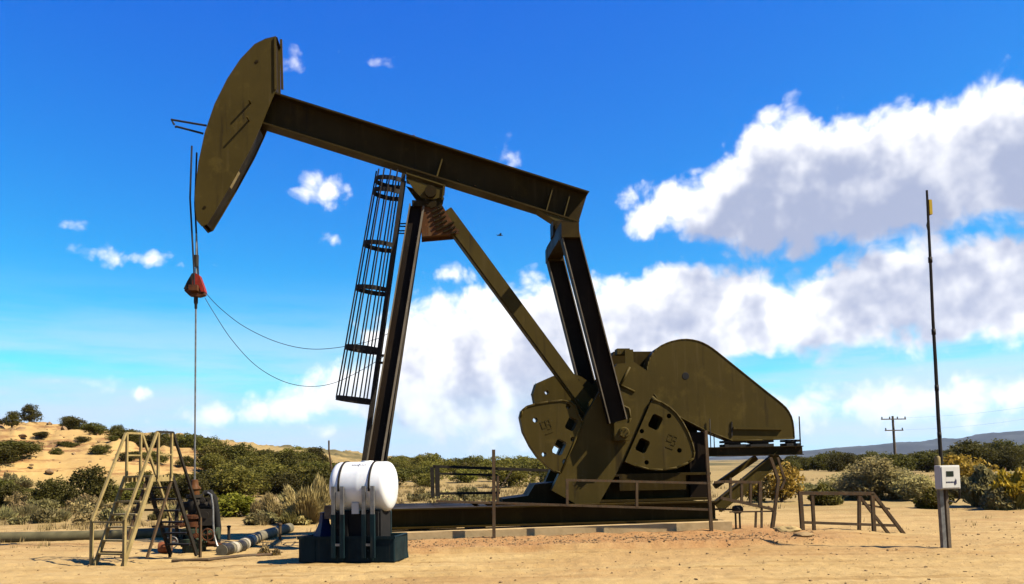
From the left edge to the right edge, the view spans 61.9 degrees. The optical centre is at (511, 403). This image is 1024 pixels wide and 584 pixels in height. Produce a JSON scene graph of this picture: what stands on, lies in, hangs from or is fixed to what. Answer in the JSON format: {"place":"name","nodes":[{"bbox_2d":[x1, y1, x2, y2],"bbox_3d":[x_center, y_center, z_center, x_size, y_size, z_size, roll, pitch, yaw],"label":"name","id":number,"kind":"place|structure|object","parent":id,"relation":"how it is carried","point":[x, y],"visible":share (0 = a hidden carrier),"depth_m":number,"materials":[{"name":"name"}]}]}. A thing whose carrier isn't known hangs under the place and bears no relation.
{"place":"outdoors","nodes":[
{"label":"outdoors","id":0,"kind":"place"},
{"bbox_2d":[0,422,1023,583],"bbox_3d":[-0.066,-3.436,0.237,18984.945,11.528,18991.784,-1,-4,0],"label":"ground","id":1,"kind":"structure","parent":0,"point":[574,558],"depth_m":15.31,"materials":[{"name":"sand"}]},
{"bbox_2d":[0,504,19,520],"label":"sage bush","id":2,"kind":"object","parent":1,"relation":"on","point":[7,512],"visible":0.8,"depth_m":29.23,"materials":[{"name":"green plant"}]},
{"bbox_2d":[0,443,21,462],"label":"juniper tree","id":3,"kind":"object","parent":1,"relation":"on","point":[6,452],"visible":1,"depth_m":54.99,"materials":[{"name":"green plant"}]},
{"bbox_2d":[0,410,22,426],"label":"juniper tree","id":4,"kind":"object","parent":1,"relation":"on","point":[8,419],"visible":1,"depth_m":68.95,"materials":[{"name":"green plant"}]},
{"bbox_2d":[3,491,27,506],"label":"sage bush","id":5,"kind":"object","parent":1,"relation":"on","point":[16,498],"visible":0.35,"depth_m":38.69,"materials":[{"name":"green plant"}]},
{"bbox_2d":[0,483,32,507],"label":"juniper tree","id":6,"kind":"object","parent":1,"relation":"on","point":[8,489],"visible":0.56,"depth_m":39.41,"materials":[{"name":"green plant"}]},
{"bbox_2d":[7,516,29,524],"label":"sage bush","id":7,"kind":"object","parent":1,"relation":"on","point":[15,521],"visible":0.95,"depth_m":26.39,"materials":[{"name":"green plant"}]},
{"bbox_2d":[7,475,34,487],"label":"sage bush","id":8,"kind":"object","parent":1,"relation":"on","point":[23,481],"visible":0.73,"depth_m":50.75,"materials":[{"name":"green plant"}]},
{"bbox_2d":[0,438,44,456],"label":"juniper tree","id":9,"kind":"object","parent":1,"relation":"on","point":[26,451],"visible":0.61,"depth_m":56.48,"materials":[{"name":"green plant"}]},
{"bbox_2d":[13,503,40,516],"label":"sage bush","id":10,"kind":"object","parent":1,"relation":"on","point":[26,509],"visible":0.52,"depth_m":30.73,"materials":[{"name":"green plant"}]},
{"bbox_2d":[18,403,42,421],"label":"juniper tree","id":11,"kind":"object","parent":1,"relation":"on","point":[33,414],"visible":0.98,"depth_m":74.95,"materials":[{"name":"green plant"}]},
{"bbox_2d":[31,498,59,509],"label":"sage bush","id":12,"kind":"object","parent":1,"relation":"on","point":[50,504],"visible":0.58,"depth_m":33.88,"materials":[{"name":"green plant"}]},
{"bbox_2d":[30,507,61,523],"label":"sage bush","id":13,"kind":"object","parent":1,"relation":"on","point":[42,515],"visible":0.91,"depth_m":26.89,"materials":[{"name":"green plant"}]},
{"bbox_2d":[29,475,78,507],"bbox_3d":[-20.691,4.187,38.730,2.246,1.996,2.155,1,-5,-31],"label":"juniper tree","id":14,"kind":"object","parent":1,"relation":"on","point":[50,489],"visible":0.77,"depth_m":38.36,"materials":[{"name":"green plant"}]},
{"bbox_2d":[46,507,71,521],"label":"sage bush","id":15,"kind":"object","parent":1,"relation":"on","point":[64,514],"visible":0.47,"depth_m":27.56,"materials":[{"name":"green plant"}]},
{"bbox_2d":[62,415,86,429],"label":"juniper tree","id":16,"kind":"object","parent":1,"relation":"on","point":[73,423],"visible":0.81,"depth_m":75.71,"materials":[{"name":"green plant"}]},
{"bbox_2d":[67,501,94,514],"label":"sage bush","id":17,"kind":"object","parent":1,"relation":"on","point":[74,507],"visible":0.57,"depth_m":32.37,"materials":[{"name":"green plant"}]},
{"bbox_2d":[65,493,97,507],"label":"sage bush","id":18,"kind":"object","parent":1,"relation":"on","point":[91,500],"visible":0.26,"depth_m":34.56,"materials":[{"name":"green plant"}]},
{"bbox_2d":[71,512,98,524],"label":"sage bush","id":19,"kind":"object","parent":1,"relation":"on","point":[78,517],"visible":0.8,"depth_m":26.00,"materials":[{"name":"plant"}]},
{"bbox_2d":[56,464,121,508],"bbox_3d":[-18.139,3.815,36.698,2.409,2.532,2.195,-3,-4,24],"label":"juniper tree","id":20,"kind":"object","parent":1,"relation":"on","point":[91,484],"visible":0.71,"depth_m":36.66,"materials":[{"name":"green plant"}]},
{"bbox_2d":[0,528,184,542],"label":"flow line","id":21,"kind":"object","parent":1,"relation":"on","point":[6,537],"visible":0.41,"depth_m":20.14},
{"bbox_2d":[80,422,108,434],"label":"juniper tree","id":22,"kind":"object","parent":1,"relation":"on","point":[93,429],"visible":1,"depth_m":68.44,"materials":[{"name":"green plant"}]},
{"bbox_2d":[88,444,113,454],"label":"juniper tree","id":23,"kind":"object","parent":1,"relation":"on","point":[99,449],"visible":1,"depth_m":60.70,"materials":[{"name":"green plant"}]},
{"bbox_2d":[97,507,124,523],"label":"sage bush","id":24,"kind":"object","parent":1,"relation":"on","point":[104,514],"visible":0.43,"depth_m":25.90,"materials":[{"name":"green plant"}]},
{"bbox_2d":[96,482,133,505],"bbox_3d":[-17.871,4.239,37.940,2.019,1.650,1.829,-2,-4,16],"label":"juniper tree","id":25,"kind":"object","parent":1,"relation":"on","point":[127,494],"visible":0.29,"depth_m":37.89,"materials":[{"name":"green plant"}]},
{"bbox_2d":[108,428,147,442],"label":"juniper tree","id":26,"kind":"object","parent":1,"relation":"on","point":[133,438],"visible":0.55,"depth_m":70.43,"materials":[{"name":"green plant"}]},
{"bbox_2d":[115,450,142,461],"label":"juniper tree","id":27,"kind":"object","parent":1,"relation":"on","point":[122,458],"visible":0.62,"depth_m":59.80,"materials":[{"name":"green plant"}]},
{"bbox_2d":[118,481,143,504],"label":"juniper tree","id":28,"kind":"object","parent":1,"relation":"on","point":[133,485],"visible":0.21,"depth_m":40.60,"materials":[{"name":"green plant"}]},
{"bbox_2d":[89,431,201,565],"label":"crossover stairs","id":29,"kind":"structure","parent":1,"relation":"on","point":[128,538],"depth_m":15.90,"materials":[{"name":"metal"}]},
{"bbox_2d":[136,433,169,447],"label":"juniper tree","id":30,"kind":"object","parent":1,"relation":"on","point":[150,439],"visible":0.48,"depth_m":73.69,"materials":[{"name":"green plant"}]},
{"bbox_2d":[142,450,169,462],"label":"juniper tree","id":31,"kind":"object","parent":1,"relation":"on","point":[163,459],"visible":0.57,"depth_m":61.62,"materials":[{"name":"green plant"}]},
{"bbox_2d":[139,481,174,502],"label":"juniper tree","id":32,"kind":"object","parent":1,"relation":"on","point":[156,493],"visible":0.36,"depth_m":41.44,"materials":[{"name":"green plant"}]},
{"bbox_2d":[173,455,193,466],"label":"juniper tree","id":33,"kind":"object","parent":1,"relation":"on","point":[187,459],"visible":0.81,"depth_m":63.60,"materials":[{"name":"green plant"}]},
{"bbox_2d":[157,480,220,552],"bbox_3d":[-6.731,2.372,18.039,1.298,1.541,0.672,-1,-4,-6],"label":"wellhead","id":34,"kind":"object","parent":1,"relation":"on","point":[209,509],"visible":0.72,"depth_m":17.93,"materials":[{"name":"green paint"}]},
{"bbox_2d":[167,474,210,500],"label":"juniper tree","id":35,"kind":"object","parent":1,"relation":"on","point":[183,487],"visible":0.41,"depth_m":42.86,"materials":[{"name":"green plant"}]},
{"bbox_2d":[175,433,204,447],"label":"juniper tree","id":36,"kind":"object","parent":1,"relation":"on","point":[186,439],"visible":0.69,"depth_m":71.09,"materials":[{"name":"green plant"}]},
{"bbox_2d":[191,435,228,448],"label":"juniper tree","id":37,"kind":"object","parent":1,"relation":"on","point":[205,441],"visible":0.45,"depth_m":70.24,"materials":[{"name":"green plant"}]},
{"bbox_2d":[196,452,226,470],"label":"shrub","id":38,"kind":"object","parent":1,"relation":"on","point":[205,462],"visible":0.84,"depth_m":61.21,"materials":[{"name":"green plant"}]},
{"bbox_2d":[192,441,230,463],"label":"shrub","id":39,"kind":"object","parent":1,"relation":"on","point":[210,448],"visible":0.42,"depth_m":64.62,"materials":[{"name":"green plant"}]},
{"bbox_2d":[171,553,271,562],"bbox_3d":[-5.379,2.882,15.962,1.828,0.085,0.356,1,-5,-28],"label":"pipe","id":40,"kind":"object","parent":1,"relation":"on","point":[222,557],"visible":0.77,"depth_m":15.86,"materials":[{"name":"metal"}]},
{"bbox_2d":[217,491,257,516],"bbox_3d":[-9.567,3.565,29.164,1.838,1.199,1.753,-5,-5,42],"label":"round bush","id":41,"kind":"object","parent":1,"relation":"on","point":[236,504],"visible":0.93,"depth_m":28.86,"materials":[{"name":"green plant"}]},
{"bbox_2d":[205,461,273,496],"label":"shrub","id":42,"kind":"object","parent":1,"relation":"on","point":[223,482],"visible":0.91,"depth_m":46.91,"materials":[{"name":"green plant"}]},
{"bbox_2d":[221,442,257,459],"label":"juniper tree","id":43,"kind":"object","parent":1,"relation":"on","point":[233,452],"visible":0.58,"depth_m":65.42,"materials":[{"name":"green plant"}]},
{"bbox_2d":[216,523,293,554],"bbox_3d":[-5.768,3.040,19.309,0.430,0.402,4.209,-1,-4,3],"label":"insulated pipe","id":44,"kind":"object","parent":1,"relation":"on","point":[246,542],"visible":0.92,"depth_m":18.60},
{"bbox_2d":[241,509,268,524],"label":"sage bush","id":45,"kind":"object","parent":1,"relation":"on","point":[249,519],"visible":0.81,"depth_m":24.15,"materials":[{"name":"green plant"}]},
{"bbox_2d":[241,455,281,467],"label":"shrub","id":46,"kind":"object","parent":1,"relation":"on","point":[254,462],"visible":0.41,"depth_m":60.65,"materials":[{"name":"green plant"}]},
{"bbox_2d":[249,496,274,513],"bbox_3d":[-8.124,3.358,28.323,1.141,0.888,1.200,-1,-4,0],"label":"dry brush","id":47,"kind":"object","parent":1,"relation":"on","point":[255,505],"visible":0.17,"depth_m":27.98,"materials":[{"name":"plant"}]},
{"bbox_2d":[253,512,275,524],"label":"sage bush","id":48,"kind":"object","parent":1,"relation":"on","point":[260,517],"visible":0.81,"depth_m":24.17,"materials":[{"name":"green plant"}]},
{"bbox_2d":[253,473,276,494],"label":"shrub","id":49,"kind":"object","parent":1,"relation":"on","point":[266,480],"visible":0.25,"depth_m":50.20,"materials":[{"name":"green plant"}]},
{"bbox_2d":[259,491,283,518],"bbox_3d":[-7.022,3.092,26.022,1.309,1.010,1.347,-1,-4,0],"label":"dry brush","id":50,"kind":"object","parent":1,"relation":"on","point":[269,503],"visible":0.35,"depth_m":25.61,"materials":[{"name":"plant"}]},
{"bbox_2d":[257,463,295,477],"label":"shrub","id":51,"kind":"object","parent":1,"relation":"on","point":[276,467],"visible":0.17,"depth_m":51.36,"materials":[{"name":"green plant"}]},
{"bbox_2d":[271,449,298,465],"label":"juniper tree","id":52,"kind":"object","parent":1,"relation":"on","point":[286,455],"visible":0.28,"depth_m":63.81,"materials":[{"name":"green plant"}]},
{"bbox_2d":[268,471,302,495],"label":"juniper tree","id":53,"kind":"object","parent":1,"relation":"on","point":[289,478],"visible":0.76,"depth_m":48.24,"materials":[{"name":"green plant"}]},
{"bbox_2d":[276,511,307,524],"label":"sage bush","id":54,"kind":"object","parent":1,"relation":"on","point":[284,519],"visible":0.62,"depth_m":23.65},
{"bbox_2d":[279,462,321,487],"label":"shrub","id":55,"kind":"object","parent":1,"relation":"on","point":[298,470],"visible":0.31,"depth_m":50.22,"materials":[{"name":"green plant"}]},
{"bbox_2d":[278,470,330,523],"bbox_3d":[-5.848,2.663,24.322,1.590,1.540,1.585,-1,-4,0],"label":"dry brush","id":56,"kind":"object","parent":1,"relation":"on","point":[313,500],"visible":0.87,"depth_m":23.98,"materials":[{"name":"plant"}]},
{"bbox_2d":[300,462,330,489],"bbox_3d":[-8.003,3.651,35.871,1.671,2.497,1.675,-4,-5,33],"label":"juniper tree","id":57,"kind":"object","parent":1,"relation":"on","point":[308,480],"visible":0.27,"depth_m":35.66,"materials":[{"name":"green plant"}]},
{"bbox_2d":[296,460,336,468],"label":"juniper tree","id":58,"kind":"object","parent":1,"relation":"on","point":[318,463],"visible":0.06,"depth_m":57.47,"materials":[{"name":"green plant"}]},
{"bbox_2d":[297,440,408,562],"bbox_3d":[-2.709,1.637,14.627,1.708,2.050,0.980,-2,-4,9],"label":"chemical tank","id":59,"kind":"object","parent":1,"relation":"on","point":[363,498],"visible":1,"depth_m":14.23,"materials":[{"name":"white plastic"}]},
{"bbox_2d":[395,466,413,485],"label":"juniper tree","id":60,"kind":"object","parent":1,"relation":"on","point":[404,474],"visible":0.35,"depth_m":56.61,"materials":[{"name":"green plant"}]},
{"bbox_2d":[409,473,434,486],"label":"shrub","id":61,"kind":"object","parent":1,"relation":"on","point":[423,479],"visible":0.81,"depth_m":57.16,"materials":[{"name":"green plant"}]},
{"bbox_2d":[419,459,450,479],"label":"shrub","id":62,"kind":"object","parent":1,"relation":"on","point":[428,463],"visible":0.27,"depth_m":67.91,"materials":[{"name":"green plant"}]},
{"bbox_2d":[419,453,458,472],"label":"shrub","id":63,"kind":"object","parent":1,"relation":"on","point":[433,457],"visible":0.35,"depth_m":81.99,"materials":[{"name":"green plant"}]},
{"bbox_2d":[449,465,480,482],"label":"shrub","id":64,"kind":"object","parent":1,"relation":"on","point":[465,478],"visible":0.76,"depth_m":63.97,"materials":[{"name":"green plant"}]},
{"bbox_2d":[450,456,483,475],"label":"juniper tree","id":65,"kind":"object","parent":1,"relation":"on","point":[470,459],"visible":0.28,"depth_m":85.62,"materials":[{"name":"green plant"}]},
{"bbox_2d":[456,486,480,497],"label":"sage bush","id":66,"kind":"object","parent":1,"relation":"on","point":[468,489],"visible":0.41,"depth_m":38.38,"materials":[{"name":"green plant"}]},
{"bbox_2d":[430,465,548,500],"bbox_3d":[-0.246,1.933,20.898,3.490,0.943,0.110,-1,-4,-6],"label":"railing","id":67,"kind":"object","parent":1,"relation":"on","point":[436,492],"visible":0.72,"depth_m":20.77,"materials":[{"name":"metal"}]},
{"bbox_2d":[0,474,1021,547],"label":"dry grass","id":68,"kind":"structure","parent":1,"relation":"on","point":[41,527],"depth_m":28.65,"materials":[{"name":"plant"}]},
{"bbox_2d":[482,463,540,486],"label":"shrub","id":69,"kind":"object","parent":1,"relation":"on","point":[514,477],"visible":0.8,"depth_m":55.68,"materials":[{"name":"green plant"}]},
{"bbox_2d":[0,421,1023,583],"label":"pebbles","id":70,"kind":"object","parent":1,"relation":"on","point":[49,471],"visible":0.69,"depth_m":16.34,"materials":[{"name":"stone"}]},
{"bbox_2d":[528,458,547,475],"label":"shrub","id":71,"kind":"object","parent":1,"relation":"on","point":[532,464],"visible":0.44,"depth_m":86.07,"materials":[{"name":"green plant"}]},
{"bbox_2d":[392,519,731,539],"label":"concrete slab","id":72,"kind":"structure","parent":1,"relation":"on","point":[501,531],"depth_m":17.44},
{"bbox_2d":[171,36,803,528],"bbox_3d":[-0.472,-2.850,19.102,13.787,10.929,2.510,-1,-4,-6],"label":"pumpjack","id":73,"kind":"object","parent":72,"relation":"on","point":[639,416],"visible":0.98,"depth_m":18.65,"materials":[{"name":"paint"}]},
{"bbox_2d":[184,146,206,479],"bbox_3d":[-6.816,-1.906,18.374,0.440,7.322,0.520,-1,-4,-6],"label":"rod hanger","id":74,"kind":"object","parent":73,"relation":"hanging from","point":[194,287],"visible":0.98,"depth_m":18.32,"materials":[{"name":"metal"}]},
{"bbox_2d":[205,298,383,386],"bbox_3d":[-4.619,-1.353,18.532,4.039,1.970,0.029,-1,-4,-4],"label":"signal cable","id":75,"kind":"object","parent":73,"relation":"attached to","point":[269,374],"visible":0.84,"depth_m":18.45,"materials":[{"name":"metal"}]},
{"bbox_2d":[436,430,712,537],"bbox_3d":[1.284,1.708,17.122,5.603,2.277,0.066,-1,-4,-6],"label":"guard railing","id":76,"kind":"object","parent":1,"relation":"on","point":[636,506],"visible":0.91,"depth_m":17.15,"materials":[{"name":"metal"}]},
{"bbox_2d":[715,505,742,528],"bbox_3d":[4.623,2.474,18.252,0.651,0.602,0.180,-1,-4,-6],"label":"valve riser","id":77,"kind":"object","parent":1,"relation":"on","point":[737,507],"visible":0.75,"depth_m":18.25,"materials":[{"name":"metal"}]},
{"bbox_2d":[714,457,785,527],"bbox_3d":[5.070,1.976,18.122,1.574,1.675,0.070,-1,-4,-6],"label":"side railing","id":78,"kind":"object","parent":1,"relation":"on","point":[730,481],"visible":0.93,"depth_m":18.11,"materials":[{"name":"metal"}]},
{"bbox_2d":[743,481,773,501],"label":"bush","id":79,"kind":"object","parent":1,"relation":"on","point":[755,492],"visible":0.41,"depth_m":31.43,"materials":[{"name":"green plant"}]},
{"bbox_2d":[760,461,804,501],"bbox_3d":[9.939,3.105,31.264,1.798,2.052,1.930,-1,-4,0],"label":"autumn tree","id":80,"kind":"object","parent":1,"relation":"on","point":[789,490],"visible":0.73,"depth_m":31.06,"materials":[{"name":"plant"}]},
{"bbox_2d":[775,526,801,531],"bbox_3d":[5.609,2.549,17.307,0.535,0.159,0.313,-1,-4,0],"label":"rock","id":81,"kind":"object","parent":1,"relation":"on","point":[788,529],"visible":0.84,"depth_m":17.20,"materials":[{"name":"stone"}]},
{"bbox_2d":[795,457,811,470],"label":"juniper tree","id":82,"kind":"object","parent":1,"relation":"on","point":[804,462],"visible":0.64,"depth_m":100.25,"materials":[{"name":"green plant"}]},
{"bbox_2d":[795,479,828,492],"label":"sage bush","id":83,"kind":"object","parent":1,"relation":"on","point":[809,487],"visible":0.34,"depth_m":37.32,"materials":[{"name":"green plant"}]},
{"bbox_2d":[808,452,828,470],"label":"juniper tree","id":84,"kind":"object","parent":1,"relation":"on","point":[816,462],"visible":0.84,"depth_m":100.51,"materials":[{"name":"green plant"}]},
{"bbox_2d":[807,483,844,505],"bbox_3d":[10.672,3.079,29.099,1.279,0.837,1.216,-3,-4,24],"label":"green bush","id":85,"kind":"object","parent":1,"relation":"on","point":[833,500],"visible":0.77,"depth_m":28.77,"materials":[{"name":"green plant"}]},
{"bbox_2d":[826,472,843,491],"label":"sage bush","id":86,"kind":"object","parent":1,"relation":"on","point":[833,478],"visible":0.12,"depth_m":33.98,"materials":[{"name":"green plant"}]},
{"bbox_2d":[821,452,858,471],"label":"juniper tree","id":87,"kind":"object","parent":1,"relation":"on","point":[837,462],"visible":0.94,"depth_m":91.73,"materials":[{"name":"green plant"}]},
{"bbox_2d":[798,491,905,533],"bbox_3d":[7.126,2.326,17.806,2.361,1.050,0.075,-1,-4,-6],"label":"hitch railing","id":88,"kind":"object","parent":1,"relation":"on","point":[870,507],"visible":0.76,"depth_m":17.80,"materials":[{"name":"metal"}]},
{"bbox_2d":[832,455,901,499],"bbox_3d":[13.578,3.029,32.631,2.521,2.188,2.697,-4,-5,37],"label":"sage bush","id":89,"kind":"object","parent":1,"relation":"on","point":[859,478],"visible":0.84,"depth_m":32.09,"materials":[{"name":"green plant"}]},
{"bbox_2d":[873,451,910,471],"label":"juniper tree","id":90,"kind":"object","parent":1,"relation":"on","point":[897,463],"visible":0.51,"depth_m":81.63,"materials":[{"name":"green plant"}]},
{"bbox_2d":[881,416,905,459],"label":"utility pole","id":91,"kind":"object","parent":1,"relation":"on","point":[893,430],"visible":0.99,"depth_m":95.82,"materials":[{"name":"brown wood"}]},
{"bbox_2d":[874,464,922,498],"bbox_3d":[14.755,3.176,32.463,2.389,1.777,2.190,2,-5,-33],"label":"sage bush","id":92,"kind":"object","parent":1,"relation":"on","point":[897,474],"visible":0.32,"depth_m":31.84,"materials":[{"name":"green plant"}]},
{"bbox_2d":[897,456,917,470],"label":"juniper tree","id":93,"kind":"object","parent":1,"relation":"on","point":[910,465],"visible":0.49,"depth_m":82.01,"materials":[{"name":"green plant"}]},
{"bbox_2d":[886,473,934,499],"bbox_3d":[14.572,3.164,30.872,1.679,1.335,1.641,-2,-4,7],"label":"sage bush","id":94,"kind":"object","parent":1,"relation":"on","point":[914,486],"visible":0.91,"depth_m":30.62,"materials":[{"name":"green plant"}]},
{"bbox_2d":[911,450,944,471],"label":"juniper tree","id":95,"kind":"object","parent":1,"relation":"on","point":[925,458],"visible":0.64,"depth_m":83.26,"materials":[{"name":"green plant"}]},
{"bbox_2d":[911,488,954,508],"bbox_3d":[12.913,2.922,26.191,1.200,0.733,1.269,-1,-4,0],"label":"green bush","id":96,"kind":"object","parent":1,"relation":"on","point":[927,499],"visible":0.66,"depth_m":25.92,"materials":[{"name":"green plant"}]},
{"bbox_2d":[926,190,960,547],"bbox_3d":[7.646,-0.600,15.189,0.486,6.581,0.260,0,-4,-14],"label":"antenna mast","id":97,"kind":"object","parent":1,"relation":"on","point":[947,477],"visible":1,"depth_m":15.08,"materials":[{"name":"metal"}]},
{"bbox_2d":[941,466,959,487],"bbox_3d":[7.678,1.282,14.936,0.370,0.370,0.019,0,-4,-14],"label":"meter box","id":98,"kind":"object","parent":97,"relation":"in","point":[950,476],"depth_m":14.92,"materials":[{"name":"white metal"}]},
{"bbox_2d":[942,453,998,478],"bbox_3d":[20.960,3.358,39.523,2.457,2.420,2.354,0,-4,-19],"label":"autumn tree","id":99,"kind":"object","parent":1,"relation":"on","point":[966,468],"visible":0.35,"depth_m":39.12,"materials":[{"name":"plant"}]},
{"bbox_2d":[947,437,1000,467],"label":"juniper tree","id":100,"kind":"object","parent":1,"relation":"on","point":[972,449],"visible":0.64,"depth_m":85.31,"materials":[{"name":"green plant"}]},
{"bbox_2d":[955,463,996,506],"bbox_3d":[14.514,2.510,26.514,1.321,1.389,1.309,-1,-4,0],"label":"grey bush","id":101,"kind":"object","parent":1,"relation":"on","point":[974,486],"visible":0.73,"depth_m":26.28,"materials":[{"name":"green plant"}]},
{"bbox_2d":[978,485,1016,510],"bbox_3d":[14.096,2.753,24.827,0.989,0.792,1.006,-3,-5,29],"label":"grey bush","id":102,"kind":"object","parent":1,"relation":"on","point":[993,499],"visible":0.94,"depth_m":24.55,"materials":[{"name":"green plant"}]},
{"bbox_2d":[988,467,1023,508],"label":"flowering bush","id":103,"kind":"object","parent":1,"relation":"on","point":[1014,489],"visible":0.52,"depth_m":24.69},
{"bbox_2d":[988,444,1023,470],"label":"juniper tree","id":104,"kind":"object","parent":1,"relation":"on","point":[1009,459],"visible":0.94,"depth_m":84.98,"materials":[{"name":"green plant"}]},
{"bbox_2d":[990,438,1021,470],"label":"juniper tree","id":105,"kind":"object","parent":1,"relation":"on","point":[996,443],"visible":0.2,"depth_m":97.27,"materials":[{"name":"green plant"}]},
{"bbox_2d":[0,0,1023,461],"label":"sky","id":106,"kind":"structure","parent":0,"point":[757,175],"materials":[{"name":"blue"}]},
{"bbox_2d":[709,431,1023,459],"bbox_3d":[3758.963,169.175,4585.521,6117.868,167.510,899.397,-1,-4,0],"label":"mesa","id":107,"kind":"structure","parent":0,"point":[903,448],"depth_m":4627.52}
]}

